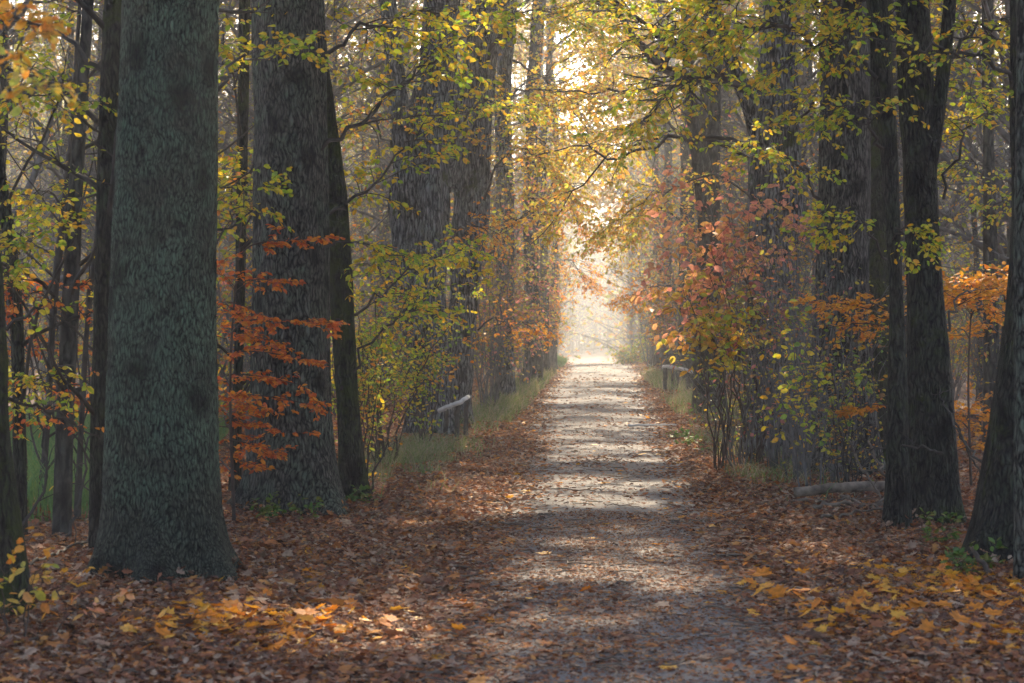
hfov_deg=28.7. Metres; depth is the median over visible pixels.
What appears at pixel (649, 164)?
tree
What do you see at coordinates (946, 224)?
tree
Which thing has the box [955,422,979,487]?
dead branch
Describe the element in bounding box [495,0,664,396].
tree
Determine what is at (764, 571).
maple leaf
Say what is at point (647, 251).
tall shrub
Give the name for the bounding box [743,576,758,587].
maple leaf
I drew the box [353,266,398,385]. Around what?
bush
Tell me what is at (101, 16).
tree
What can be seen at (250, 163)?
bush
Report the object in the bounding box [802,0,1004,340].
tree
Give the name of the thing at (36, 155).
tree
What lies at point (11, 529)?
tree
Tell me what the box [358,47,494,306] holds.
tree
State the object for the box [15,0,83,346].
tree
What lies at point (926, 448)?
dead branch
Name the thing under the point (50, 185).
tree
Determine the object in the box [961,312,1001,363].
bush
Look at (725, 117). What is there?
tree
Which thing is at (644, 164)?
tree
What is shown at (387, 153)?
tree
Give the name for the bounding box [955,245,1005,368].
bush
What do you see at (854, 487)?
fallen log
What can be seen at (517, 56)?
tree
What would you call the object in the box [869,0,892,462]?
tree
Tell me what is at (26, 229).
tree
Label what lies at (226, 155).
tree
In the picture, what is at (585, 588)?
maple leaf
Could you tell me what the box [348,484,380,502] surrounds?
seedling
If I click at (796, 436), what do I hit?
shrub
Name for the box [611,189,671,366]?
tall shrub
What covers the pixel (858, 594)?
maple leaf
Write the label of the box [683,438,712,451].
seedling
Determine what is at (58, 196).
tree
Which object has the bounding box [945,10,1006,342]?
tree
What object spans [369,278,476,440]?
shrub
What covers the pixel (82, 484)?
dead branch
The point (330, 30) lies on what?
tree
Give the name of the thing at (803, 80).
tree
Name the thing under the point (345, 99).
bush
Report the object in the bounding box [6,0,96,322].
tree
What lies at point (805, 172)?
tree
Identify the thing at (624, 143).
tree
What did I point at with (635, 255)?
tree
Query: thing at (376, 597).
fallen leaves
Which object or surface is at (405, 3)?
tree
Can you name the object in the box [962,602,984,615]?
maple leaf
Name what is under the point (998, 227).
tree
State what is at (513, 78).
tree
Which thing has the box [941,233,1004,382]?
bush
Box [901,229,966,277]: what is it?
bush
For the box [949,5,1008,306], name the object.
tree
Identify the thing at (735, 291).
bush
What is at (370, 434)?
shrub
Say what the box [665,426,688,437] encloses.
seedling
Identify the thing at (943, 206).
tree
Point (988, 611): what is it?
maple leaf
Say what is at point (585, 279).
tree
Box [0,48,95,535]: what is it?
sapling
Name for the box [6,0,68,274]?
tree
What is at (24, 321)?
bush
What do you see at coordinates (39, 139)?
tree
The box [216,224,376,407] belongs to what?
bush
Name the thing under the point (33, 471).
grass
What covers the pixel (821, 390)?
shrub
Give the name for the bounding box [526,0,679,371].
tree
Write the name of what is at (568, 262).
tree
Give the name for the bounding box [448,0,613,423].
tree
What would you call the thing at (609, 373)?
path
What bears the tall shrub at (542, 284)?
on the forest floor
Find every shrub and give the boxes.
[330,306,423,455]
[331,262,485,463]
[332,331,416,492]
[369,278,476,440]
[446,109,535,380]
[446,241,549,400]
[473,130,567,408]
[475,152,562,385]
[477,173,564,367]
[480,242,564,386]
[482,131,540,353]
[514,137,578,359]
[514,185,569,352]
[519,201,567,293]
[522,241,582,371]
[548,162,576,343]
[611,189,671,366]
[616,153,696,376]
[626,146,680,369]
[628,258,678,370]
[630,150,815,463]
[632,161,676,337]
[633,176,679,361]
[643,263,772,470]
[645,83,747,349]
[654,302,808,467]
[671,110,748,413]
[705,162,873,471]
[735,208,881,482]
[738,254,906,482]
[752,299,872,486]
[773,361,887,494]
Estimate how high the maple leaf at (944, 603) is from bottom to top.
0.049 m
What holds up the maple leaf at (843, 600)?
on the fallen leaves at (376, 597)
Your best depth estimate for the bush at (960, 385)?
41.73 m
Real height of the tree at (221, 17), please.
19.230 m
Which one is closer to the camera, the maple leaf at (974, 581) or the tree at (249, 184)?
the maple leaf at (974, 581)
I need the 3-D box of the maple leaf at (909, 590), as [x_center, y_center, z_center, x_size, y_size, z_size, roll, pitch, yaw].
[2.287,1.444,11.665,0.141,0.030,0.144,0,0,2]
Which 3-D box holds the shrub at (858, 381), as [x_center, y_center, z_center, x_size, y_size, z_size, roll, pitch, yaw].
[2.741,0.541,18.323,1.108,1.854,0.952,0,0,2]
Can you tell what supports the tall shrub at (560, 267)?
on the forest floor
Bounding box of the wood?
[6,0,1007,365]
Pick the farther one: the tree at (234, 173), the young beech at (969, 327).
the tree at (234, 173)
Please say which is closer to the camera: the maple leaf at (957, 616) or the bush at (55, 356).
the maple leaf at (957, 616)
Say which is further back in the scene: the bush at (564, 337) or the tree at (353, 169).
the bush at (564, 337)
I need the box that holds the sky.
[9,0,1008,332]
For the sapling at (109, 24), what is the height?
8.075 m
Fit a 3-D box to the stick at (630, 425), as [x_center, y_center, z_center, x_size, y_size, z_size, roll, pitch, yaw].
[2.194,1.298,31.186,0.918,0.050,0.057,0,1,-30]
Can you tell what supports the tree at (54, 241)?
on the forest floor
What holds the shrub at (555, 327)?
on the forest floor
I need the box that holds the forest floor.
[2,337,1023,682]
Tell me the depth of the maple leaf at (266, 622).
10.46 m
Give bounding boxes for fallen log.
[793,481,884,497]
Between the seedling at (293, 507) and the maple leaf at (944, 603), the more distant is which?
the seedling at (293, 507)
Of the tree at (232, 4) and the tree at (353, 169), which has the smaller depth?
the tree at (232, 4)
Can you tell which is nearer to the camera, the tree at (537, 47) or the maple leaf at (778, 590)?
the maple leaf at (778, 590)
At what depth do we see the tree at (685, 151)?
50.70 m
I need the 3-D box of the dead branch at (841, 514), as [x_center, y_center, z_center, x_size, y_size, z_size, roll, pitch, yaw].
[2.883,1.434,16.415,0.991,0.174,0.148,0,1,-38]
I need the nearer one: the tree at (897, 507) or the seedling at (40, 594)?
the seedling at (40, 594)
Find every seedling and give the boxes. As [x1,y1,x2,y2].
[0,526,134,642]
[249,491,292,513]
[255,500,282,520]
[282,494,324,521]
[344,485,358,504]
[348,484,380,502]
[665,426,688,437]
[671,429,702,443]
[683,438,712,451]
[919,507,969,527]
[921,511,961,542]
[940,541,980,572]
[945,536,1008,571]
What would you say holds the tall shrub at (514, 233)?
on the forest floor
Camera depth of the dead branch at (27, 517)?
14.56 m
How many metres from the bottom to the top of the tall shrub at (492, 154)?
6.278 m
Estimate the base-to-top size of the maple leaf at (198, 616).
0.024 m
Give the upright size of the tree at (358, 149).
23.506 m
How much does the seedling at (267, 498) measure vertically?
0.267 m
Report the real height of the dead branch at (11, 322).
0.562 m
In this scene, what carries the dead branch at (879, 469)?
on the forest floor
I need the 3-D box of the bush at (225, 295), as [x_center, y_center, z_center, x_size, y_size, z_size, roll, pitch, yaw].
[-3.341,-0.171,19.785,3.229,3.294,2.022,0,0,-11]
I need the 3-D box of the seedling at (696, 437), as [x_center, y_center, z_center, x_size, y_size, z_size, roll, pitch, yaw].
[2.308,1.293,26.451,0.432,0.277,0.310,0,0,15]
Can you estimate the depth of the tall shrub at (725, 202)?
35.26 m
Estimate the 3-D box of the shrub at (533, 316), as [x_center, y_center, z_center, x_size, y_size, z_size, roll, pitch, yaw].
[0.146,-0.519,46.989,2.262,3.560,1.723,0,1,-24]
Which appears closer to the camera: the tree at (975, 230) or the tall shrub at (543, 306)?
the tree at (975, 230)
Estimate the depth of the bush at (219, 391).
35.54 m
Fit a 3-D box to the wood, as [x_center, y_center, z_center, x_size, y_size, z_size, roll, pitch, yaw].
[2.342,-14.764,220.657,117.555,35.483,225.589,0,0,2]
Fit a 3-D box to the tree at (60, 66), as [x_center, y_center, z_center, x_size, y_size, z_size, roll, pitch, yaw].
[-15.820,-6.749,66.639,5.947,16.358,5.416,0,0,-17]
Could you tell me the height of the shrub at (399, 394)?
2.335 m
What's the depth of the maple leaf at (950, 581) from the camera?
11.91 m
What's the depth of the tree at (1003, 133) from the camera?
26.30 m
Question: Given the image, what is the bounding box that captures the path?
[350,363,879,682]
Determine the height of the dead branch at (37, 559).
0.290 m
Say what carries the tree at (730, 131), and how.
on the forest floor
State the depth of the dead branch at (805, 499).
17.30 m
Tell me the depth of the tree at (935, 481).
15.80 m
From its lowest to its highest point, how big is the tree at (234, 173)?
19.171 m
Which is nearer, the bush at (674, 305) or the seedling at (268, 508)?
the seedling at (268, 508)
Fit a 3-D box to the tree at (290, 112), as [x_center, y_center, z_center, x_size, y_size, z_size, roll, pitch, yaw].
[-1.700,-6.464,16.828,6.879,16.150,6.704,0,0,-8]
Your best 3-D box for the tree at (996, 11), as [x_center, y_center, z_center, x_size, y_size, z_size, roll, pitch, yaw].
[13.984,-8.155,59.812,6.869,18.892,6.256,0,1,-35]
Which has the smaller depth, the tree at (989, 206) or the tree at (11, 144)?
the tree at (989, 206)
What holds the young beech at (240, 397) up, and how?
on the forest floor
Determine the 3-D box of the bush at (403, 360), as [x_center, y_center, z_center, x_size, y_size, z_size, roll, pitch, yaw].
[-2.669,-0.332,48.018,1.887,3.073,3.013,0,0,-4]
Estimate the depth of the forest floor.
17.42 m
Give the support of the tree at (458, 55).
on the forest floor
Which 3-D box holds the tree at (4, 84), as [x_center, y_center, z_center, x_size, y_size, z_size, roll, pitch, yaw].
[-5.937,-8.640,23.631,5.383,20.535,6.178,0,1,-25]
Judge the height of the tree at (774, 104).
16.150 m
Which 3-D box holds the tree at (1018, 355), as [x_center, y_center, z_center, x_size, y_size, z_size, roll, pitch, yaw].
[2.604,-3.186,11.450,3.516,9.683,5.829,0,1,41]
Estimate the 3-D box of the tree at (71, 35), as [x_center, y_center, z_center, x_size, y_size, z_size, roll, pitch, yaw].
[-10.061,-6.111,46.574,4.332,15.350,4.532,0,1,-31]
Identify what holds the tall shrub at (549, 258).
on the forest floor
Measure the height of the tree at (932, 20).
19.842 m
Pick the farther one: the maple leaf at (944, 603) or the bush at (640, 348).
the bush at (640, 348)
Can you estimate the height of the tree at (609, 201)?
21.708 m
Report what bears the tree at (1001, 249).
on the forest floor
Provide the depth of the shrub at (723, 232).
22.28 m
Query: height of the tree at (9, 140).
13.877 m
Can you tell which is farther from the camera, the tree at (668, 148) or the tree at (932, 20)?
the tree at (668, 148)
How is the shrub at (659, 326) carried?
on the forest floor
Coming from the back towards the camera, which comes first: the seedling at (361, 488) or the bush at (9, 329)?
the bush at (9, 329)
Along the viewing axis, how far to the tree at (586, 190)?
109.64 m
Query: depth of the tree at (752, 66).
54.94 m
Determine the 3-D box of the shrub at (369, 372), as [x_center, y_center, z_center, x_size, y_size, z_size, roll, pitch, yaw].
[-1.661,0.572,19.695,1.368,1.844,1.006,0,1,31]
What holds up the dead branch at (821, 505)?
on the forest floor
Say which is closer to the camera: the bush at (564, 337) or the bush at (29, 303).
the bush at (29, 303)
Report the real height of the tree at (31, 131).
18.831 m
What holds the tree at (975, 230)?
on the forest floor
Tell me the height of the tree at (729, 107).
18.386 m
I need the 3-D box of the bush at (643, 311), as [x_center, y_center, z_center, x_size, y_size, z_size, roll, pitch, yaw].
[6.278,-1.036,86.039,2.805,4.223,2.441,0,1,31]
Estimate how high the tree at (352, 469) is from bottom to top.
9.352 m
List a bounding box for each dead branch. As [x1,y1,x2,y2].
[6,306,107,374]
[8,396,102,468]
[9,330,69,525]
[28,513,87,564]
[65,435,89,538]
[790,487,875,502]
[813,478,884,508]
[820,505,882,518]
[840,494,882,512]
[847,439,882,502]
[851,430,943,468]
[858,440,884,508]
[932,387,981,463]
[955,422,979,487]
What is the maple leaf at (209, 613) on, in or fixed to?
on the fallen leaves at (376, 597)
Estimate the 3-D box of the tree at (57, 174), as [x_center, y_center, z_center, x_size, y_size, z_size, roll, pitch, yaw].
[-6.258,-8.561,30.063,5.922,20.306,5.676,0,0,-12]
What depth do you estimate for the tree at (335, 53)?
44.76 m
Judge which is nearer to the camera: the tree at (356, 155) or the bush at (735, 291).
the tree at (356, 155)
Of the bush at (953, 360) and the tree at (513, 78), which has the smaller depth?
the bush at (953, 360)
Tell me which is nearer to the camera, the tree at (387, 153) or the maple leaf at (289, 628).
the maple leaf at (289, 628)
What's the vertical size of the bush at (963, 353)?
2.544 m
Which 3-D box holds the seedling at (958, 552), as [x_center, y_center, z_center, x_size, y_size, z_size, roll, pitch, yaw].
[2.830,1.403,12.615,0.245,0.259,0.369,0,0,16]
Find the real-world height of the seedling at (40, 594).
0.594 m
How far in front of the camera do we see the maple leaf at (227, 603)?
11.01 m
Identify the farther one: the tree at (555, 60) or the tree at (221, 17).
the tree at (555, 60)
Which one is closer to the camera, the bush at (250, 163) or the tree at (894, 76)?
the bush at (250, 163)
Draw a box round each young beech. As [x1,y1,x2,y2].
[4,278,92,488]
[216,211,349,520]
[789,292,906,418]
[944,256,1006,484]
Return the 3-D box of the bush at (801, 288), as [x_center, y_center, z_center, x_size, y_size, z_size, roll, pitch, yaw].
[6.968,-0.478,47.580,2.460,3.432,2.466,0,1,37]
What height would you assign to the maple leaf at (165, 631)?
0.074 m
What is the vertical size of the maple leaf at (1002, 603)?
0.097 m
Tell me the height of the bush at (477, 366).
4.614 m
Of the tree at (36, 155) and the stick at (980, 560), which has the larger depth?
the tree at (36, 155)
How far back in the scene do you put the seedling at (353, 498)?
17.10 m
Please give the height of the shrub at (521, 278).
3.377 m
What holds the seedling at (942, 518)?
on the forest floor
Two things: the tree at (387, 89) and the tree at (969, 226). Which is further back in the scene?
the tree at (969, 226)
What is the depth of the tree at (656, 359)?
75.70 m
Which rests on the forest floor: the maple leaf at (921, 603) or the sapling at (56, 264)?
the sapling at (56, 264)
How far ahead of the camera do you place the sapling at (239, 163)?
18.61 m
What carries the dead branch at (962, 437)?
attached to the tree at (935, 481)
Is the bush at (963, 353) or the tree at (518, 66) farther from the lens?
the tree at (518, 66)
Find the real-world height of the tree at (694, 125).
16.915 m
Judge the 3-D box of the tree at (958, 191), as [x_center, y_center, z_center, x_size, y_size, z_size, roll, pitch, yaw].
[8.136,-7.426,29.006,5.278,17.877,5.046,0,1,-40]
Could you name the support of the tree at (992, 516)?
on the forest floor
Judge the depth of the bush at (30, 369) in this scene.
44.68 m
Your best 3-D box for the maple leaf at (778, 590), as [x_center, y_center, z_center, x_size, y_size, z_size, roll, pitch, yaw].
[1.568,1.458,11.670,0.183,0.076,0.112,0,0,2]
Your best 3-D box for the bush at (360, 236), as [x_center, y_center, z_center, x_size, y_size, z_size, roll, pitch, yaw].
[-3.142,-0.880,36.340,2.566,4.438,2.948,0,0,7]
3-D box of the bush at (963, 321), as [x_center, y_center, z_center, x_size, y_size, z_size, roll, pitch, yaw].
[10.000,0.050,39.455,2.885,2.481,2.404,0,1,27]
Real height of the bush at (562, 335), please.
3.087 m
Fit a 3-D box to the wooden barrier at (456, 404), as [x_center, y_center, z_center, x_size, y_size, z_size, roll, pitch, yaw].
[-0.756,1.111,27.770,0.354,0.738,0.521,0,1,32]
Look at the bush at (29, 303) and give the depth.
57.04 m
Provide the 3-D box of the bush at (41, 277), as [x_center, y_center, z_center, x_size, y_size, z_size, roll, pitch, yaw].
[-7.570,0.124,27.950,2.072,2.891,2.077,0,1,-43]
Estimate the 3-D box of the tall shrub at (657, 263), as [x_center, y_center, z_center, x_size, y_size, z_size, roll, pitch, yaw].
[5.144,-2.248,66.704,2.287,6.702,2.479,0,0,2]
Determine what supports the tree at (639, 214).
on the forest floor
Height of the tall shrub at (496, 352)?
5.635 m
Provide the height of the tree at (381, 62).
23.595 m
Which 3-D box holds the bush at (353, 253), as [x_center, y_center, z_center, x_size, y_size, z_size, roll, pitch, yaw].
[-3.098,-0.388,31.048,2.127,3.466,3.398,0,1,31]
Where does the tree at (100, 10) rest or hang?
on the forest floor
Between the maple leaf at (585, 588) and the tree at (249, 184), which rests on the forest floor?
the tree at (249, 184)
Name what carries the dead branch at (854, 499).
on the forest floor
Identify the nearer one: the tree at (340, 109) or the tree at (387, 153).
the tree at (387, 153)
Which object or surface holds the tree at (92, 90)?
on the forest floor
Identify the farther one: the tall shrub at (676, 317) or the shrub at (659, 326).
the shrub at (659, 326)
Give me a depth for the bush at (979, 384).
27.54 m
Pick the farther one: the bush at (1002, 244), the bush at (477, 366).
the bush at (477, 366)
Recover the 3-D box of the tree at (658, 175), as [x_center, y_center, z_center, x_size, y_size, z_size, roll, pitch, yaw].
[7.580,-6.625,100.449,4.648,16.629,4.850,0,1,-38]
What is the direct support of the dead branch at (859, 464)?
on the fallen leaves at (376, 597)
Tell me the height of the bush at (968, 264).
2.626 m
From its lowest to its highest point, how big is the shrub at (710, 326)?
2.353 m
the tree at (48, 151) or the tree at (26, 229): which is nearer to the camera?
the tree at (26, 229)
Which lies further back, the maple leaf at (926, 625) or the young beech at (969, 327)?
the young beech at (969, 327)
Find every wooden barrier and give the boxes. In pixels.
[437,395,469,437]
[662,365,692,390]
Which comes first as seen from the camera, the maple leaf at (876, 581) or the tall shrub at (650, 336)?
the maple leaf at (876, 581)
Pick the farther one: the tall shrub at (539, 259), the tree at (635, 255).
the tree at (635, 255)
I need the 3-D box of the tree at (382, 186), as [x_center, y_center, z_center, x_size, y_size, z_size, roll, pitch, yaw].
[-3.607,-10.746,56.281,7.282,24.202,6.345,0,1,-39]
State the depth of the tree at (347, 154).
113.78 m
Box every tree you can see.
[0,0,77,618]
[0,0,100,345]
[3,2,47,276]
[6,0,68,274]
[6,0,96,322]
[6,0,97,379]
[6,28,91,322]
[6,51,94,324]
[6,65,92,335]
[7,0,58,364]
[7,0,98,402]
[7,2,93,276]
[7,4,93,291]
[7,36,48,281]
[8,0,85,368]
[8,0,250,292]
[8,0,252,297]
[8,0,253,295]
[8,0,380,309]
[9,0,233,250]
[10,0,96,320]
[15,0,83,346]
[16,0,103,399]
[17,0,98,327]
[23,0,253,269]
[32,0,253,322]
[45,118,92,343]
[75,0,353,590]
[216,3,252,391]
[216,18,340,347]
[217,0,416,292]
[217,0,419,252]
[218,0,518,416]
[218,1,371,376]
[218,1,381,395]
[218,28,348,269]
[223,0,534,517]
[226,0,410,305]
[324,0,520,372]
[325,0,365,306]
[325,30,501,506]
[326,0,494,385]
[330,1,422,369]
[332,55,445,356]
[335,0,558,433]
[341,3,456,282]
[341,4,374,326]
[343,0,584,315]
[343,139,374,327]
[344,0,470,382]
[349,144,381,365]
[352,149,374,328]
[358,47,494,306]
[446,22,524,316]
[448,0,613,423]
[459,22,560,308]
[460,0,563,281]
[482,1,529,309]
[485,0,819,457]
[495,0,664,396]
[511,2,636,261]
[514,0,622,347]
[514,0,726,412]
[514,2,645,207]
[514,97,582,336]
[517,0,664,368]
[519,0,657,383]
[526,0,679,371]
[542,0,746,366]
[547,0,672,368]
[549,0,696,386]
[564,4,680,348]
[574,0,680,278]
[597,11,678,340]
[603,115,648,361]
[608,7,697,344]
[610,0,1008,480]
[614,60,681,344]
[615,62,694,317]
[617,25,679,317]
[627,62,681,258]
[629,41,699,322]
[633,0,822,382]
[633,1,816,307]
[636,122,680,270]
[650,0,756,375]
[658,1,748,277]
[658,4,750,267]
[667,0,817,310]
[671,0,757,312]
[671,1,756,284]
[674,0,821,294]
[698,28,755,283]
[720,1,819,373]
[725,0,954,528]
[730,5,902,356]
[732,0,822,364]
[733,0,901,252]
[792,0,1009,528]
[798,0,976,314]
[799,0,1007,362]
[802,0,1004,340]
[807,2,982,326]
[810,2,978,235]
[824,0,1015,564]
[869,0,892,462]
[892,0,1010,345]
[895,0,1010,277]
[897,1,1007,406]
[899,0,1010,445]
[901,0,1010,242]
[902,0,1010,315]
[933,1,1007,323]
[934,0,1008,301]
[943,9,1006,275]
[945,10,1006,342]
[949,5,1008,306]
[1013,0,1023,582]
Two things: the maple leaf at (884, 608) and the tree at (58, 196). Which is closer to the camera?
the maple leaf at (884, 608)
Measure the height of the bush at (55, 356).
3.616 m
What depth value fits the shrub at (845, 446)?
18.34 m
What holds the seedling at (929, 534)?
on the forest floor
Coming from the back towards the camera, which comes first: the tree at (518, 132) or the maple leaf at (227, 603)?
the tree at (518, 132)
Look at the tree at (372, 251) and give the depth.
91.27 m
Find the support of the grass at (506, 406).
on the forest floor
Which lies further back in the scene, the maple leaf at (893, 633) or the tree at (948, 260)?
the tree at (948, 260)
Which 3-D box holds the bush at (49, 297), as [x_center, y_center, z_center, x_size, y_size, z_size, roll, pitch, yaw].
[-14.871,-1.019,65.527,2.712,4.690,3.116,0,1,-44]
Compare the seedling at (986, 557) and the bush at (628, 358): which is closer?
the seedling at (986, 557)
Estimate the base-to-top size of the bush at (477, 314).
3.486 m
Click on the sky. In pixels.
(561, 74)
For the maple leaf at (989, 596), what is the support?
on the fallen leaves at (376, 597)
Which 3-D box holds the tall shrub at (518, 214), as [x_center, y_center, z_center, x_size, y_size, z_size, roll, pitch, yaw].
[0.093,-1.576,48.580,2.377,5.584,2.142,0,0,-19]
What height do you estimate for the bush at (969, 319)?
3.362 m
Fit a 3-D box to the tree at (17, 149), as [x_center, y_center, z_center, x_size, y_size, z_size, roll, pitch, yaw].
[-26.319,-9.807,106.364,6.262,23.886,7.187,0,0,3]
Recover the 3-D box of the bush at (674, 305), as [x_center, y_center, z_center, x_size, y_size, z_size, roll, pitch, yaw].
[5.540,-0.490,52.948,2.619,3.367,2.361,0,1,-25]
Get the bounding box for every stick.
[627,424,676,426]
[969,546,996,583]
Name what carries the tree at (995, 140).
on the forest floor
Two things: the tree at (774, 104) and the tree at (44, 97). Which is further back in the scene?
the tree at (44, 97)
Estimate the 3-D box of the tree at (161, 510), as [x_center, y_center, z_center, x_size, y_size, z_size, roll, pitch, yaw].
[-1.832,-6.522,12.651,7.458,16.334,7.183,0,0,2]
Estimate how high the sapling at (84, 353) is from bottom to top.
7.650 m
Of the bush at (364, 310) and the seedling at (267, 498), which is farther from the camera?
the bush at (364, 310)
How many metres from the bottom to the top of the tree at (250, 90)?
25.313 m
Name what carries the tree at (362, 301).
on the forest floor
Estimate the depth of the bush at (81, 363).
40.96 m
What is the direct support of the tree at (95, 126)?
on the forest floor
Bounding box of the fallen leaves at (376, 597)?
[0,361,1023,682]
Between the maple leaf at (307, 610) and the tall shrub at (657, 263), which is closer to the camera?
the maple leaf at (307, 610)
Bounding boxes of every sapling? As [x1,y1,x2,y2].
[0,0,268,539]
[0,0,296,549]
[0,4,96,505]
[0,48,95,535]
[6,9,99,519]
[217,0,354,490]
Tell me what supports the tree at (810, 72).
on the forest floor
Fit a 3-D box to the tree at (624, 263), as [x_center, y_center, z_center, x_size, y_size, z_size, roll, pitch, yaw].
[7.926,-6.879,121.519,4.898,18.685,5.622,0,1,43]
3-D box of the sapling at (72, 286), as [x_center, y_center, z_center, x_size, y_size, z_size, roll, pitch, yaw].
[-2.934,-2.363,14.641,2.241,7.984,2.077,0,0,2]
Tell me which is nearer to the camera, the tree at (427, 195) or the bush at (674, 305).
the tree at (427, 195)
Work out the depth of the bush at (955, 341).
48.41 m
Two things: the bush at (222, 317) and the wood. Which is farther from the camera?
the wood
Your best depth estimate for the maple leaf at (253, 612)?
10.62 m
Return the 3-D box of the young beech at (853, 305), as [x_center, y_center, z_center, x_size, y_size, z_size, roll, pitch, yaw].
[3.092,0.293,17.983,1.259,2.351,1.216,0,0,2]
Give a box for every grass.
[9,353,571,521]
[336,362,873,524]
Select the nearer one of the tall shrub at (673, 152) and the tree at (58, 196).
the tree at (58, 196)
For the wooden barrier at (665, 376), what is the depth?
47.84 m
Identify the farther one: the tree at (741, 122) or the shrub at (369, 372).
the tree at (741, 122)
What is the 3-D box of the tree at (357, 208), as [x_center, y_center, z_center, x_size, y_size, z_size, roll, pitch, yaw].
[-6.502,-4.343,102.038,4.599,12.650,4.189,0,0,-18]
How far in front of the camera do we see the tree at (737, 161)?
82.55 m
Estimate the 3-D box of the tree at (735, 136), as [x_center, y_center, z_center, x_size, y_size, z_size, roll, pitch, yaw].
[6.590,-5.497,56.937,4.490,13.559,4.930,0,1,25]
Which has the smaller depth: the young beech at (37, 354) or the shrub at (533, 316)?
the young beech at (37, 354)
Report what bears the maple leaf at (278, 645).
on the fallen leaves at (376, 597)
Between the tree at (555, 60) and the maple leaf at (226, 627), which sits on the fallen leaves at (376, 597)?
the maple leaf at (226, 627)
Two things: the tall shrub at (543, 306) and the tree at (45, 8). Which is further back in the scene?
the tree at (45, 8)
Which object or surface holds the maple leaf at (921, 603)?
on the fallen leaves at (376, 597)
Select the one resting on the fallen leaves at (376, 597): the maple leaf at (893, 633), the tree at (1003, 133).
the maple leaf at (893, 633)
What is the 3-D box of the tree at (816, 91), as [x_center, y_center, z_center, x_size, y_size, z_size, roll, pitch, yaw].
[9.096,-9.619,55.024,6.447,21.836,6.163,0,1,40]
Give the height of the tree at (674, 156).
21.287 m
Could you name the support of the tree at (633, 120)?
on the forest floor
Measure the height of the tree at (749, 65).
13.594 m
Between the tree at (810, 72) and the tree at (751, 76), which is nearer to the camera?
the tree at (810, 72)
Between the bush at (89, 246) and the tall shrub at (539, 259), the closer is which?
the bush at (89, 246)
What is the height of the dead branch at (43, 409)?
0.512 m
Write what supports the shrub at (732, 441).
on the forest floor
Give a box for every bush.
[2,207,94,421]
[3,233,41,389]
[4,242,49,391]
[6,250,54,404]
[6,275,82,401]
[7,244,52,363]
[12,156,252,433]
[18,240,85,356]
[55,319,92,398]
[83,195,231,248]
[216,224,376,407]
[216,317,247,394]
[217,81,387,474]
[217,124,396,383]
[217,253,251,374]
[221,238,373,394]
[330,180,394,393]
[331,274,383,391]
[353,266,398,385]
[355,248,393,380]
[362,287,407,385]
[446,251,519,377]
[446,286,491,364]
[549,323,571,352]
[557,317,575,355]
[607,341,648,363]
[623,273,677,360]
[631,332,660,361]
[664,270,740,379]
[726,263,743,361]
[800,263,813,368]
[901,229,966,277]
[905,310,1000,397]
[940,238,1006,380]
[941,213,1008,423]
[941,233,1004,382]
[946,308,1000,337]
[946,309,976,400]
[946,311,970,364]
[950,239,1003,368]
[951,304,975,386]
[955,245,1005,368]
[955,250,1004,388]
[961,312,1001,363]
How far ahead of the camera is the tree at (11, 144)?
67.31 m
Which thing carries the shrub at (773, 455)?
on the forest floor
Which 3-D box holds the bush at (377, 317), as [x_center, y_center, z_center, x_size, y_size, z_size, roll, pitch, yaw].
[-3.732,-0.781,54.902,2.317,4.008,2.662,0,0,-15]
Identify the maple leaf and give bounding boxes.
[154,625,174,639]
[184,614,208,619]
[199,609,219,616]
[211,622,237,630]
[221,598,247,610]
[243,608,257,617]
[258,620,278,625]
[267,638,287,648]
[277,625,294,631]
[291,607,321,614]
[578,584,599,591]
[742,566,772,575]
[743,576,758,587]
[766,584,795,597]
[836,599,852,603]
[849,588,868,598]
[865,579,887,585]
[880,604,891,612]
[888,628,905,635]
[890,587,914,592]
[905,597,928,609]
[917,618,940,634]
[931,599,961,608]
[941,578,963,589]
[945,610,970,624]
[954,578,979,585]
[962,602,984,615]
[979,588,998,600]
[979,607,1002,616]
[994,598,1014,607]
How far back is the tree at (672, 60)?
94.09 m
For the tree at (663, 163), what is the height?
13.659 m
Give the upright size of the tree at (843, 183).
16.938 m
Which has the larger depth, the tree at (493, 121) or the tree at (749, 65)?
the tree at (493, 121)
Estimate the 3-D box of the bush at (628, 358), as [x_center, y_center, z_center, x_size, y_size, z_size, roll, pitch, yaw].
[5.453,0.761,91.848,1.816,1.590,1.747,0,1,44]
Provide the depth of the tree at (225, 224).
53.26 m
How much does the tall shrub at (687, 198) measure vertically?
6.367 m

